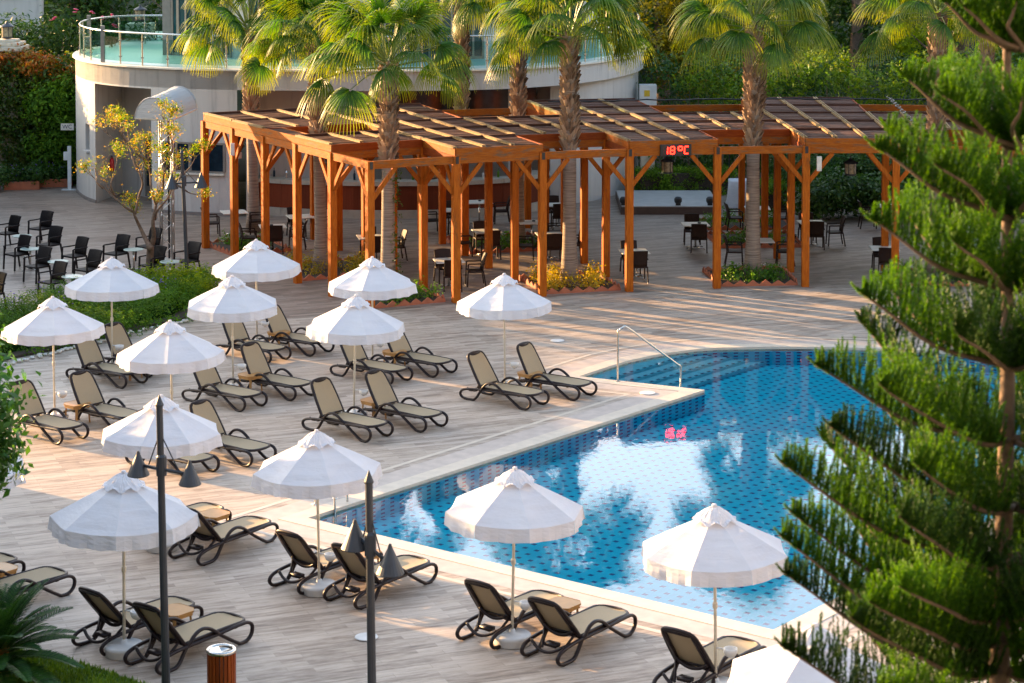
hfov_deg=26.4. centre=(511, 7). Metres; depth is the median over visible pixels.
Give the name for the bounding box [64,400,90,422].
side table
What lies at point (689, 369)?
step edge tiles
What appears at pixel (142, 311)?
hedge
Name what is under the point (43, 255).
wicker armchair
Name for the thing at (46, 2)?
wood
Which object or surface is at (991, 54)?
fan palm
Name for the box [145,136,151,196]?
door
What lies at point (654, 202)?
stage
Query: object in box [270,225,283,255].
wicker armchair
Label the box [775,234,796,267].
wicker armchair
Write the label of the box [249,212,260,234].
wicker armchair
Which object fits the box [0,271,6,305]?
wicker armchair
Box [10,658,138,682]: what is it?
lawn ground
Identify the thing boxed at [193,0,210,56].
window
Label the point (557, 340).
drain lid
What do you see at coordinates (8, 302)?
violet flower plant
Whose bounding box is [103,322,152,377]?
sun lounger
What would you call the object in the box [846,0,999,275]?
fan palm
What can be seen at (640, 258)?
wicker armchair
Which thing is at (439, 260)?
square cafe table
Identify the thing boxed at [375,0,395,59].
window
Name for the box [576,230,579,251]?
wicker armchair
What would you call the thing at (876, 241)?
wicker armchair
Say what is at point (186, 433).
pool umbrella
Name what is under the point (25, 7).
white house
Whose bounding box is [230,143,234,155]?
access point box
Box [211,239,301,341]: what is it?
pool umbrella
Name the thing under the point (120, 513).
pool umbrella
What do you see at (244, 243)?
bed shrub
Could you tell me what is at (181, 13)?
window
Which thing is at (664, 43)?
leafy tree
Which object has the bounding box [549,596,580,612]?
side table
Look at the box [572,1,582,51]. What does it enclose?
window
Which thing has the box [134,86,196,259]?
truss tower
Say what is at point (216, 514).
side table
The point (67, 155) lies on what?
sanitizer stand
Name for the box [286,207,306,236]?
wicker armchair
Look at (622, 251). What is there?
square cafe table
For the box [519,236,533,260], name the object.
wicker armchair
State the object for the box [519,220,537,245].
square cafe table
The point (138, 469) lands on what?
lamp post
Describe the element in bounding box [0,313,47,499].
glossy leaf tree
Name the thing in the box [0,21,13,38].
lantern
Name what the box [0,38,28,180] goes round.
stone pillar
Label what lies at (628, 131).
pergola
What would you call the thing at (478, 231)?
square cafe table
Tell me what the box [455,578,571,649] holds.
sun lounger
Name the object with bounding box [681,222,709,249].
square cafe table
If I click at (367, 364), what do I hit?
sun lounger
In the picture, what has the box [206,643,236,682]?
litter bin
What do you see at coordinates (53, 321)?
pool umbrella
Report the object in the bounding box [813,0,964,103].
leafy tree
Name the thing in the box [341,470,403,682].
lamp post
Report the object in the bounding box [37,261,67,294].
wicker armchair
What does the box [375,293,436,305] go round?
bed soil
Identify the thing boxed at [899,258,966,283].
bed shrub
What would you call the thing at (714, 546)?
pool umbrella
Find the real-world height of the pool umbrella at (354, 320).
2.579 m
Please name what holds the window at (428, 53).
in the terrace building
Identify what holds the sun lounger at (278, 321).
on the pool deck
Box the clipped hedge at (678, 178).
[635,163,737,195]
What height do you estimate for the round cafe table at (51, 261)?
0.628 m
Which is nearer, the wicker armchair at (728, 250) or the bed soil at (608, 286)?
the bed soil at (608, 286)
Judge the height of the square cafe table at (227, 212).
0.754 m
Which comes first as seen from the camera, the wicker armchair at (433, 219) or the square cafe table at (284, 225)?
the square cafe table at (284, 225)
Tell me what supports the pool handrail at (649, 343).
on the pool coping
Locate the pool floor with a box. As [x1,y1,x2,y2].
[359,365,1023,629]
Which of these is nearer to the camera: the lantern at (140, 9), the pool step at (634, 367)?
the pool step at (634, 367)
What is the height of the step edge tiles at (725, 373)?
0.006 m
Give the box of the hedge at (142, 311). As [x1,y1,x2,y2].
[0,260,220,360]
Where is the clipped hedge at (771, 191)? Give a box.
[760,174,797,211]
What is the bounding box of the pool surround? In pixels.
[253,340,952,646]
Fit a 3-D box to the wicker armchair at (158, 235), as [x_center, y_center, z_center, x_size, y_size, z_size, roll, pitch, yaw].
[-10.469,6.874,62.929,0.583,0.961,0.654,3,4,40]
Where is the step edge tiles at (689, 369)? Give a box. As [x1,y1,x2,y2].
[646,357,729,383]
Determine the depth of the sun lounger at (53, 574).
33.19 m
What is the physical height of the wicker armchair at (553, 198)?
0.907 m
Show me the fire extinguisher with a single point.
(111, 163)
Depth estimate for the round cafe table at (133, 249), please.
61.38 m
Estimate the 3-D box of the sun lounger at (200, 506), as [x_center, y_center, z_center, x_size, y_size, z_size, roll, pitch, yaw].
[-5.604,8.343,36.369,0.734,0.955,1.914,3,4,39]
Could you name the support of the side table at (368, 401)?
on the pool deck
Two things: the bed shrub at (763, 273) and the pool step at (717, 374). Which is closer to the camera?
the pool step at (717, 374)
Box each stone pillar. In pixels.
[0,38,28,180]
[125,22,154,38]
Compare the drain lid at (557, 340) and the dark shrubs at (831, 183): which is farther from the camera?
the dark shrubs at (831, 183)
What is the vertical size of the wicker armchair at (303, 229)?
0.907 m
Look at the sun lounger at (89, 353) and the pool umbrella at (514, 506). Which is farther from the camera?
the sun lounger at (89, 353)
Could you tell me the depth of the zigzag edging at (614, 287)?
58.38 m
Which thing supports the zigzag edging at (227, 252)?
on the bed soil at (225, 246)
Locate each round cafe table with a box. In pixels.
[12,234,31,256]
[20,247,38,271]
[47,259,68,263]
[61,274,82,281]
[123,247,143,270]
[160,260,180,269]
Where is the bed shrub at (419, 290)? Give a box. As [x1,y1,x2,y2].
[379,275,443,305]
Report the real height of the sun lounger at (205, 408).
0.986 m
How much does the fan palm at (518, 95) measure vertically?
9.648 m
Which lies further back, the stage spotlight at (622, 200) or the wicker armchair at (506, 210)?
the stage spotlight at (622, 200)
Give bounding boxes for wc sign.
[61,123,75,129]
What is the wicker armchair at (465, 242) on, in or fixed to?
on the cafe paving
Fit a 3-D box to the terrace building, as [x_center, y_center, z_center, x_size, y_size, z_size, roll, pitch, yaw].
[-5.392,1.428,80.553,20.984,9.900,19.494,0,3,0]
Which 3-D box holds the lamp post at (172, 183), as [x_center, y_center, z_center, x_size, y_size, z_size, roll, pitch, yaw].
[-8.740,5.678,58.552,1.160,3.830,0.356,-1,3,-20]
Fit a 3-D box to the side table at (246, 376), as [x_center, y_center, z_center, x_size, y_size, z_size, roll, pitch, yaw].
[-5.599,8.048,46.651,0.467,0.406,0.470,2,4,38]
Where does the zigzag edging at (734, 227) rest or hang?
on the bed soil at (783, 223)
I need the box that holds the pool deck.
[0,288,1023,682]
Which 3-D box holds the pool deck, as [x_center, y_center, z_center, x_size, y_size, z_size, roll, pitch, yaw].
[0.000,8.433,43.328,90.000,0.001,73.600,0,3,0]
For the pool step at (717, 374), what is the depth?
49.90 m
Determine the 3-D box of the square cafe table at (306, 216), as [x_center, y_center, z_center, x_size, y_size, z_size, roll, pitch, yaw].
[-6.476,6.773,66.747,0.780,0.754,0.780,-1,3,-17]
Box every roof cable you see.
[548,98,999,101]
[886,96,922,131]
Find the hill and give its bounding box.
[57,0,997,111]
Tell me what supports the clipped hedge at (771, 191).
on the cafe paving
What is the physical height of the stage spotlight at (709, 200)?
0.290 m
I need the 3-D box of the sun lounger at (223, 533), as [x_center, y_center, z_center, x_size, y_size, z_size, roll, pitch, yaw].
[-4.696,8.401,35.555,0.734,0.930,1.914,2,4,36]
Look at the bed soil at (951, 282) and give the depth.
59.83 m
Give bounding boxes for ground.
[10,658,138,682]
[22,138,1001,181]
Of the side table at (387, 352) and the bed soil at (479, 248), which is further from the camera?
the bed soil at (479, 248)
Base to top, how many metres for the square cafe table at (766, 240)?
0.754 m
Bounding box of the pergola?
[201,97,1023,307]
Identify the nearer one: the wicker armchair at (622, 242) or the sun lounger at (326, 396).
the sun lounger at (326, 396)
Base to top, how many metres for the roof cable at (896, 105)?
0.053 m
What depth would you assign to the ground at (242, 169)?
85.84 m
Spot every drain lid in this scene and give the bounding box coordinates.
[355,632,377,640]
[550,339,563,341]
[640,391,654,394]
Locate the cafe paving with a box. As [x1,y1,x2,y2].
[0,182,1023,321]
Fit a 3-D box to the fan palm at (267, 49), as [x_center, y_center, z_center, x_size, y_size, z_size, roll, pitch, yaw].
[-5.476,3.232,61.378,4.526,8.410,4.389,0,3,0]
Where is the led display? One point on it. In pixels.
(675, 149)
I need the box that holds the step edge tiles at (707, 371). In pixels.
[665,359,746,385]
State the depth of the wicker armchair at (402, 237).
63.06 m
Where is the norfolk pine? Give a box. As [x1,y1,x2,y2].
[773,0,1023,682]
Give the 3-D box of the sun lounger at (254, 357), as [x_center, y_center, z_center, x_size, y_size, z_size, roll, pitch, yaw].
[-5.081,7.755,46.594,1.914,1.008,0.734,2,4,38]
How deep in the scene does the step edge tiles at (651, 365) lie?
49.67 m
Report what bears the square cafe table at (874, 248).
on the cafe paving
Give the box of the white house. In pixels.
[0,0,43,47]
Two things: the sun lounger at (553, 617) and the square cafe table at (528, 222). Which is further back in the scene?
the square cafe table at (528, 222)
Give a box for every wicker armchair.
[0,215,21,249]
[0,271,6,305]
[3,234,31,271]
[23,246,51,284]
[27,210,53,243]
[35,225,63,259]
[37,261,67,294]
[61,236,88,273]
[73,249,102,273]
[102,234,130,267]
[135,227,162,261]
[138,245,166,271]
[173,241,201,271]
[200,207,220,236]
[239,223,256,249]
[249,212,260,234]
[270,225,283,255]
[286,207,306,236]
[288,219,307,250]
[364,236,380,252]
[397,229,407,261]
[428,211,437,231]
[433,248,450,284]
[443,260,462,293]
[446,200,450,223]
[448,214,450,235]
[461,235,472,257]
[465,252,487,287]
[473,220,483,253]
[481,230,501,260]
[493,195,509,224]
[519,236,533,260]
[547,223,560,231]
[547,234,562,261]
[549,195,558,222]
[550,204,560,229]
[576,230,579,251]
[620,240,640,274]
[633,251,648,282]
[683,213,700,245]
[690,224,707,253]
[722,234,742,266]
[724,202,743,231]
[772,209,786,228]
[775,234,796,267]
[797,212,816,243]
[810,221,824,250]
[825,216,846,247]
[857,200,876,229]
[871,237,888,271]
[878,248,890,270]
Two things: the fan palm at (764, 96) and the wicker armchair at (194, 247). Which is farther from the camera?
the fan palm at (764, 96)
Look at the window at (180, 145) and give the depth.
71.98 m
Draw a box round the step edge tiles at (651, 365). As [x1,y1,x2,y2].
[610,354,689,377]
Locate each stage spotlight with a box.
[620,196,624,204]
[674,196,681,204]
[706,196,712,204]
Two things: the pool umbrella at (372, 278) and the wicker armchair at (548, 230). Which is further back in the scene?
the wicker armchair at (548, 230)
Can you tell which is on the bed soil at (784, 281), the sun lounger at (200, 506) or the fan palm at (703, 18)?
the fan palm at (703, 18)
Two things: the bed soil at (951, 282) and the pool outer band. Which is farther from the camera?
the bed soil at (951, 282)
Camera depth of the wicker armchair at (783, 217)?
68.26 m
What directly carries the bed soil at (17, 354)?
on the cafe paving
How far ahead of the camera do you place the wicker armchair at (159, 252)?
59.80 m
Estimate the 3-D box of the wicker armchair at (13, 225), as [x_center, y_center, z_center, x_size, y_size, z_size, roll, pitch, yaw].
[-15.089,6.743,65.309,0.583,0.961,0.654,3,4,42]
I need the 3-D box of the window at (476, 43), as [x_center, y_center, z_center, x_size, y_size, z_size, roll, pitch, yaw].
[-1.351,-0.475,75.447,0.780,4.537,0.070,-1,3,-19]
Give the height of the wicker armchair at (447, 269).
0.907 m
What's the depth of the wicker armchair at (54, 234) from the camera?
63.31 m
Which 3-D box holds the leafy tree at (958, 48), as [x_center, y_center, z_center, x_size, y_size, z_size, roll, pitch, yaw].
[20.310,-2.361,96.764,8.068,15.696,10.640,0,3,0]
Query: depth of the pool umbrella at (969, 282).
52.99 m
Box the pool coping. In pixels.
[279,343,994,641]
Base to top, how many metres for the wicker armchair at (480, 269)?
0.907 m
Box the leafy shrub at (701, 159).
[636,43,1022,178]
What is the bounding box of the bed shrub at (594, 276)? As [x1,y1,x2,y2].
[524,257,611,290]
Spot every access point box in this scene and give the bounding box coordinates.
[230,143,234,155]
[817,156,821,170]
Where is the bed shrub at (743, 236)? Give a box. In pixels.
[721,222,785,244]
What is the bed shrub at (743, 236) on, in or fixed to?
on the bed soil at (770, 244)
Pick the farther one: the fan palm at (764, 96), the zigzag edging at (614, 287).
the fan palm at (764, 96)
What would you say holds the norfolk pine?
on the pool deck
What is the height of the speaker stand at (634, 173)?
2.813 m
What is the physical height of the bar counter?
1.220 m
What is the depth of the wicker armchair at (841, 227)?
65.63 m
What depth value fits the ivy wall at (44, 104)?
79.23 m
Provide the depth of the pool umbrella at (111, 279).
47.90 m
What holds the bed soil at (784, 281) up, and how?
on the cafe paving
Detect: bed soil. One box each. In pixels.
[1,287,207,360]
[210,239,284,251]
[302,260,356,277]
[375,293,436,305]
[449,235,537,251]
[522,274,612,291]
[700,220,786,228]
[707,269,792,283]
[710,234,799,245]
[900,269,966,283]
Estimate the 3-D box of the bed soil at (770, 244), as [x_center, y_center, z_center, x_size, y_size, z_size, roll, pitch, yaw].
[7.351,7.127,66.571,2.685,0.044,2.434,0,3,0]
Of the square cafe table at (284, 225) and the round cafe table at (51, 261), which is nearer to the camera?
the round cafe table at (51, 261)
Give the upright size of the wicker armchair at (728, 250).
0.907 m
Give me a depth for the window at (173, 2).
77.26 m
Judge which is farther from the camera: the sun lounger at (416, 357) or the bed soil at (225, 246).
the bed soil at (225, 246)
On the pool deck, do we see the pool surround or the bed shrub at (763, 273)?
the pool surround
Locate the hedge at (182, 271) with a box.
[129,259,220,295]
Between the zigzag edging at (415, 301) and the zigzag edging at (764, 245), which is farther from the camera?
the zigzag edging at (764, 245)
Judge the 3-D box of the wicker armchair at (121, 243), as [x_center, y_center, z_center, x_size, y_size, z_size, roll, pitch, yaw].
[-11.181,6.941,61.704,0.583,0.961,0.654,2,4,35]
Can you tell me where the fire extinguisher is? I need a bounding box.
[110,156,113,170]
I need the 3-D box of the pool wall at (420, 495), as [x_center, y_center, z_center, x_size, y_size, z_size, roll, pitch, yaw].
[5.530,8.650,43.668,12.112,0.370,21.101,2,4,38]
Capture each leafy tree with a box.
[44,0,161,57]
[608,0,744,111]
[613,0,728,104]
[708,0,849,153]
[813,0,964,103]
[882,0,977,104]
[912,0,969,57]
[973,34,1023,160]
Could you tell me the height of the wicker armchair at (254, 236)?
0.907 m
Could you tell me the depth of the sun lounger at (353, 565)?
33.08 m
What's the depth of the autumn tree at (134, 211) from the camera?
59.63 m
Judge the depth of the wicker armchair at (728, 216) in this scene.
68.34 m
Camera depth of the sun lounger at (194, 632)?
30.46 m
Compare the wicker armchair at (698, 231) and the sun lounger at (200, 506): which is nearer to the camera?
the sun lounger at (200, 506)
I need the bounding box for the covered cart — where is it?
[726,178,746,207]
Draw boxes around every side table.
[0,562,17,577]
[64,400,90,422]
[158,603,193,625]
[200,508,229,540]
[238,371,262,390]
[267,330,289,346]
[360,396,386,418]
[360,549,380,562]
[382,349,406,365]
[517,370,542,388]
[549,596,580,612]
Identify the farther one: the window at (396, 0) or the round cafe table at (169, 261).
the window at (396, 0)
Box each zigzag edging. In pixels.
[210,235,291,254]
[302,256,355,280]
[375,286,445,308]
[446,231,537,253]
[519,270,620,293]
[700,216,786,229]
[702,266,797,286]
[707,229,800,247]
[910,267,974,286]
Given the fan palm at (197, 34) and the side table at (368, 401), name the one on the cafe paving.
the fan palm at (197, 34)
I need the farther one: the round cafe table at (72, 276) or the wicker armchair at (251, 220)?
the wicker armchair at (251, 220)
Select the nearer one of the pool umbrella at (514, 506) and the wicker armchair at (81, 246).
the pool umbrella at (514, 506)
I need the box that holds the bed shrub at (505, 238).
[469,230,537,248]
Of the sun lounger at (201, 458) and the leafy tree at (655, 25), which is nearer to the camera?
the sun lounger at (201, 458)
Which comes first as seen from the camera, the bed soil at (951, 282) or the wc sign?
the bed soil at (951, 282)
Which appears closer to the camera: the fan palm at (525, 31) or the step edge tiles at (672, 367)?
the step edge tiles at (672, 367)
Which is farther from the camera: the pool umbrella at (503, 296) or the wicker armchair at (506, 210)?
the wicker armchair at (506, 210)
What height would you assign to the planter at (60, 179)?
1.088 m
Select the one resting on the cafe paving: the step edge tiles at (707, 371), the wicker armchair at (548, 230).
the wicker armchair at (548, 230)
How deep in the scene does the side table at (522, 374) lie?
46.69 m
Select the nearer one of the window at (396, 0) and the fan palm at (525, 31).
the fan palm at (525, 31)
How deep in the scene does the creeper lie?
57.31 m
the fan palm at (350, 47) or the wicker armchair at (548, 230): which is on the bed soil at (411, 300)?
the fan palm at (350, 47)
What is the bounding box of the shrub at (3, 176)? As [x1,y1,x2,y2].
[0,165,17,189]
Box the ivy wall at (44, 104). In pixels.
[0,40,116,183]
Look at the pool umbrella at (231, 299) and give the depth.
45.94 m
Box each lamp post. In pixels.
[127,395,200,682]
[165,149,207,272]
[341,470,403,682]
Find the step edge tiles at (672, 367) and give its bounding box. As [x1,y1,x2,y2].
[630,355,711,379]
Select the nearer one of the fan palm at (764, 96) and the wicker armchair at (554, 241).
the wicker armchair at (554, 241)
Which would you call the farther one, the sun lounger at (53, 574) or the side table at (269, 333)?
the side table at (269, 333)
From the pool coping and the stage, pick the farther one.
the stage
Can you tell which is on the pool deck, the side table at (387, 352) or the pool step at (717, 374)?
the side table at (387, 352)
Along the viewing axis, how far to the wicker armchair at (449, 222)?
67.58 m
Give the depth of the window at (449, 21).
75.26 m
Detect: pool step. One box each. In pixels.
[591,354,691,379]
[619,355,713,381]
[636,357,731,383]
[656,359,749,385]
[674,361,766,387]
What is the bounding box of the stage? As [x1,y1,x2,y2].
[615,190,712,214]
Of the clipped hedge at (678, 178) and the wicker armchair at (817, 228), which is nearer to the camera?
the wicker armchair at (817, 228)
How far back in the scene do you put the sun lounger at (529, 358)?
46.67 m
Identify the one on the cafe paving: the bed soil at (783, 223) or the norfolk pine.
the bed soil at (783, 223)
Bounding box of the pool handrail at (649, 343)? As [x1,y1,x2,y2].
[615,325,681,386]
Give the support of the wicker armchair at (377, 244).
on the cafe paving
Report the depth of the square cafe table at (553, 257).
63.38 m
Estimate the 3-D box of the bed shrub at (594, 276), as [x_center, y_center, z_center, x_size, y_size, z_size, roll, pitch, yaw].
[1.496,7.203,59.194,2.412,0.675,2.283,0,3,0]
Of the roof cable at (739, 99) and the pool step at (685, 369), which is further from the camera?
the roof cable at (739, 99)
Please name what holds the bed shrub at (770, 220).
on the bed soil at (783, 223)
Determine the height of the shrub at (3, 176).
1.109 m
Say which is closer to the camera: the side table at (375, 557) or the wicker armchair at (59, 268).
the side table at (375, 557)
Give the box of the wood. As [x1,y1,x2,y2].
[44,0,912,93]
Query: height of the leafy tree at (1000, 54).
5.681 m
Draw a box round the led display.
[660,144,691,155]
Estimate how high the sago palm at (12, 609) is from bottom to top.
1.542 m
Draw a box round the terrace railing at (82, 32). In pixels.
[78,14,639,69]
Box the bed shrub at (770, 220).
[699,205,772,227]
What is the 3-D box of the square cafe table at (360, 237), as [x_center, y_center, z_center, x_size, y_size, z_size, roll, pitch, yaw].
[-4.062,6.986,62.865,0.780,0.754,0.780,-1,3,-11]
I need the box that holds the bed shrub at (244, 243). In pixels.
[214,230,271,250]
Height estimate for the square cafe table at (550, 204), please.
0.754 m
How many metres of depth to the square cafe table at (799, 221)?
65.61 m
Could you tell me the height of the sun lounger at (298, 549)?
0.955 m
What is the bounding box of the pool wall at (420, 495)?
[315,349,1016,527]
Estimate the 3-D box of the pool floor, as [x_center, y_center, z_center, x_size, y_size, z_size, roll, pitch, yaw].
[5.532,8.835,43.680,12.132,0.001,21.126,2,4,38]
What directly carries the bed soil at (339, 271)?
on the cafe paving
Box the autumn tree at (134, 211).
[73,94,216,272]
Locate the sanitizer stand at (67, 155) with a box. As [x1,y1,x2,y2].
[62,146,75,189]
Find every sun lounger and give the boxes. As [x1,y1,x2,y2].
[0,552,25,576]
[0,566,76,599]
[6,379,88,444]
[63,370,137,425]
[65,339,148,388]
[71,586,203,655]
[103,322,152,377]
[123,601,253,674]
[125,408,219,476]
[168,507,278,565]
[181,364,267,411]
[186,502,231,525]
[189,399,276,467]
[215,322,291,362]
[234,341,312,400]
[258,304,334,356]
[268,529,382,594]
[301,377,393,442]
[323,542,437,609]
[330,345,413,384]
[357,369,448,432]
[376,333,457,377]
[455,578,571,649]
[459,350,549,410]
[508,341,597,400]
[520,596,636,666]
[652,626,767,682]
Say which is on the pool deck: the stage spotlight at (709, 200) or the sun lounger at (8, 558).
the sun lounger at (8, 558)
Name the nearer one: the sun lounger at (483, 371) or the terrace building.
the sun lounger at (483, 371)
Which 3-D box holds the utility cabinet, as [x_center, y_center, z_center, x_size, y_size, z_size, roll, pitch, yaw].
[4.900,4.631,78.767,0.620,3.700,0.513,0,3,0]
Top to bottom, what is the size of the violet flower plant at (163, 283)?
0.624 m
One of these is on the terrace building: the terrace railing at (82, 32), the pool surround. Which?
the terrace railing at (82, 32)
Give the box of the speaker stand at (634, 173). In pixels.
[624,156,643,189]
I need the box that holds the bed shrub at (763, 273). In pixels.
[721,258,788,282]
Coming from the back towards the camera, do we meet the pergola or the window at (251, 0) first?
the window at (251, 0)
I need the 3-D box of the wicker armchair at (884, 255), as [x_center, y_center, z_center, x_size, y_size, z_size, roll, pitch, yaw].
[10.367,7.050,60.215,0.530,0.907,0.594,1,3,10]
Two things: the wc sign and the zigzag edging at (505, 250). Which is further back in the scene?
the wc sign
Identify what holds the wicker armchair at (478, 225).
on the cafe paving
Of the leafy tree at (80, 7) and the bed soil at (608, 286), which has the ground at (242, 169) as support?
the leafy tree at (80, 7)
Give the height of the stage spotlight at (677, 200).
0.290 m
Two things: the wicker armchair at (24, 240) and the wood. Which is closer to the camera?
the wicker armchair at (24, 240)
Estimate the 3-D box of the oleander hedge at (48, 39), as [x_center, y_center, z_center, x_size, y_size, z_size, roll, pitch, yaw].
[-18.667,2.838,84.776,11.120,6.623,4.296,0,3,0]
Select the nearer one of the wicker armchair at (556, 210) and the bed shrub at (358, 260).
the bed shrub at (358, 260)
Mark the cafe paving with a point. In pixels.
(673, 264)
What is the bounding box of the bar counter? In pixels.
[258,170,549,218]
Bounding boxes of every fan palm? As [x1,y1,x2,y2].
[170,0,327,232]
[235,0,386,269]
[291,0,477,271]
[389,0,501,228]
[446,0,586,242]
[483,0,658,281]
[666,0,843,276]
[705,0,830,238]
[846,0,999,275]
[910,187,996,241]
[920,0,996,101]
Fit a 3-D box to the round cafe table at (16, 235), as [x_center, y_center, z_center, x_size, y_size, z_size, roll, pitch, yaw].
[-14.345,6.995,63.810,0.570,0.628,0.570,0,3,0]
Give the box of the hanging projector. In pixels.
[238,136,244,158]
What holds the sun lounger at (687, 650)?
on the pool deck
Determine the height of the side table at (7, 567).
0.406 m
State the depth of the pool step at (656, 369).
49.67 m
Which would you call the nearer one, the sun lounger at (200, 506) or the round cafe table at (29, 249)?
the sun lounger at (200, 506)
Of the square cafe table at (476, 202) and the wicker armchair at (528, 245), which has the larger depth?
the square cafe table at (476, 202)
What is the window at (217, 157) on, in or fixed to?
in the terrace building
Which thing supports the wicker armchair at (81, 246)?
on the cafe paving
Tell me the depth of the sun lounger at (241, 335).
50.24 m
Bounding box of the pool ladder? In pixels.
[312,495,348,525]
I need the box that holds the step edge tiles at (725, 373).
[684,362,762,387]
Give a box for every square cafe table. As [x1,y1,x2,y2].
[220,209,248,236]
[258,224,286,249]
[285,214,314,240]
[356,234,380,259]
[432,257,464,288]
[469,200,483,225]
[471,228,501,257]
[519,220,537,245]
[535,232,562,259]
[549,203,560,228]
[618,249,649,278]
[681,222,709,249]
[744,238,774,265]
[796,220,826,247]
[869,245,899,273]
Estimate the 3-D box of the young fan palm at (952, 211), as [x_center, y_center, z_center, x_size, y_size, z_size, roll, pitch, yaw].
[12.602,6.021,62.215,2.624,2.744,2.748,0,3,0]
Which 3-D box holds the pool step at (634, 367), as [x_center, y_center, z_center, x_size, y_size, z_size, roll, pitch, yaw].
[2.815,8.343,49.586,0.505,0.329,3.873,2,4,38]
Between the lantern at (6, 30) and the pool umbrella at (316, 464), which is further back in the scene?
the lantern at (6, 30)
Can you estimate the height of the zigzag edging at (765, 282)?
0.178 m
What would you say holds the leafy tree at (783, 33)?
on the ground at (242, 169)
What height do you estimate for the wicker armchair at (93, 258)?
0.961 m
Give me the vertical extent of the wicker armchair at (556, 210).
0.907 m
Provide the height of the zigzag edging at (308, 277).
0.180 m
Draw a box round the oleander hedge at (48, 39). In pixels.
[0,5,162,65]
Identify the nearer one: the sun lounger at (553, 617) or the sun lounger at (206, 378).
the sun lounger at (553, 617)
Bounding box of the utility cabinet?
[639,84,656,168]
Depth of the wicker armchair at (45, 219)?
66.29 m
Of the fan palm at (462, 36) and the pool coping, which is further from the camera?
the fan palm at (462, 36)
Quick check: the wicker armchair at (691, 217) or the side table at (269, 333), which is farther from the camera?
the wicker armchair at (691, 217)
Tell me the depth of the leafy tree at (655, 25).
93.86 m
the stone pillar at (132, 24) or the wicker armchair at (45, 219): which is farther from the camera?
the stone pillar at (132, 24)
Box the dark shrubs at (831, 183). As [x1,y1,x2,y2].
[768,153,952,221]
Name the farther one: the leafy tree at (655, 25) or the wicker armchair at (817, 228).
the leafy tree at (655, 25)
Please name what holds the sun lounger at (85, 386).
on the pool deck
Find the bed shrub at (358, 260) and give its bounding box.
[283,245,378,274]
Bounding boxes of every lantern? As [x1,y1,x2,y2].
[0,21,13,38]
[134,5,146,20]
[660,156,674,173]
[843,153,857,175]
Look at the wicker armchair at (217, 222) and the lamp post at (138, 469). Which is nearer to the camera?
the lamp post at (138, 469)
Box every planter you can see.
[0,159,54,189]
[33,157,76,186]
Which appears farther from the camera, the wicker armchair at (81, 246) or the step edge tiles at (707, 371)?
the wicker armchair at (81, 246)
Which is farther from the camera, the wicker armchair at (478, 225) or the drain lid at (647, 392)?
the wicker armchair at (478, 225)
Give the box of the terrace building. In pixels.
[72,0,645,216]
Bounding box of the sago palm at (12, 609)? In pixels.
[0,578,85,682]
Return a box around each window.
[162,141,189,174]
[171,0,177,54]
[177,0,193,55]
[189,142,225,175]
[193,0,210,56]
[211,0,231,57]
[248,0,265,29]
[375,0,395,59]
[396,0,418,59]
[419,0,439,59]
[440,0,455,55]
[468,14,483,58]
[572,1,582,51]
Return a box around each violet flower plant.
[0,291,20,313]
[26,281,58,305]
[159,276,175,297]
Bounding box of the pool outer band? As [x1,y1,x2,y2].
[217,337,961,644]
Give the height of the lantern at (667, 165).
1.010 m
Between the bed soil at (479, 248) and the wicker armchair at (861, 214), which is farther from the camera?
the wicker armchair at (861, 214)
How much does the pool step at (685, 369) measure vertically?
0.201 m
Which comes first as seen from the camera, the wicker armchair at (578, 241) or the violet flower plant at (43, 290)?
the violet flower plant at (43, 290)
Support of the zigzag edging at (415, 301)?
on the bed soil at (411, 300)
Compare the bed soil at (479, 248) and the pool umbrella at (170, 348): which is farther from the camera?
the bed soil at (479, 248)
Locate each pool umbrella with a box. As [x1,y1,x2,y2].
[0,296,105,417]
[0,456,25,490]
[47,470,200,660]
[64,257,159,375]
[101,394,222,553]
[116,320,226,400]
[187,275,276,386]
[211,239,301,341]
[251,429,382,597]
[306,295,404,414]
[328,256,417,370]
[444,466,584,648]
[456,273,551,394]
[641,503,787,682]
[727,623,894,682]
[931,231,999,305]
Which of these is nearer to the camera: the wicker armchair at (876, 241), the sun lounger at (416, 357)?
the sun lounger at (416, 357)
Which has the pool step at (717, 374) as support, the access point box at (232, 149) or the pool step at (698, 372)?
the pool step at (698, 372)
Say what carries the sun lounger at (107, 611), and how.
on the pool deck
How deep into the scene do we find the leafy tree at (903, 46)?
86.09 m
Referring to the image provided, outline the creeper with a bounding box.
[389,170,402,273]
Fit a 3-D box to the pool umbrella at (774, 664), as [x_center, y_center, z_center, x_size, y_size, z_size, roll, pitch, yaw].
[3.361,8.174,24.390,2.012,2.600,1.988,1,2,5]
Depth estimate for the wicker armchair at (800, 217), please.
66.43 m
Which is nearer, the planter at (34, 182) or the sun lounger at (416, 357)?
the sun lounger at (416, 357)
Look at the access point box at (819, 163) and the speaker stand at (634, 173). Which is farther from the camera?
the speaker stand at (634, 173)
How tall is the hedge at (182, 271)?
0.852 m

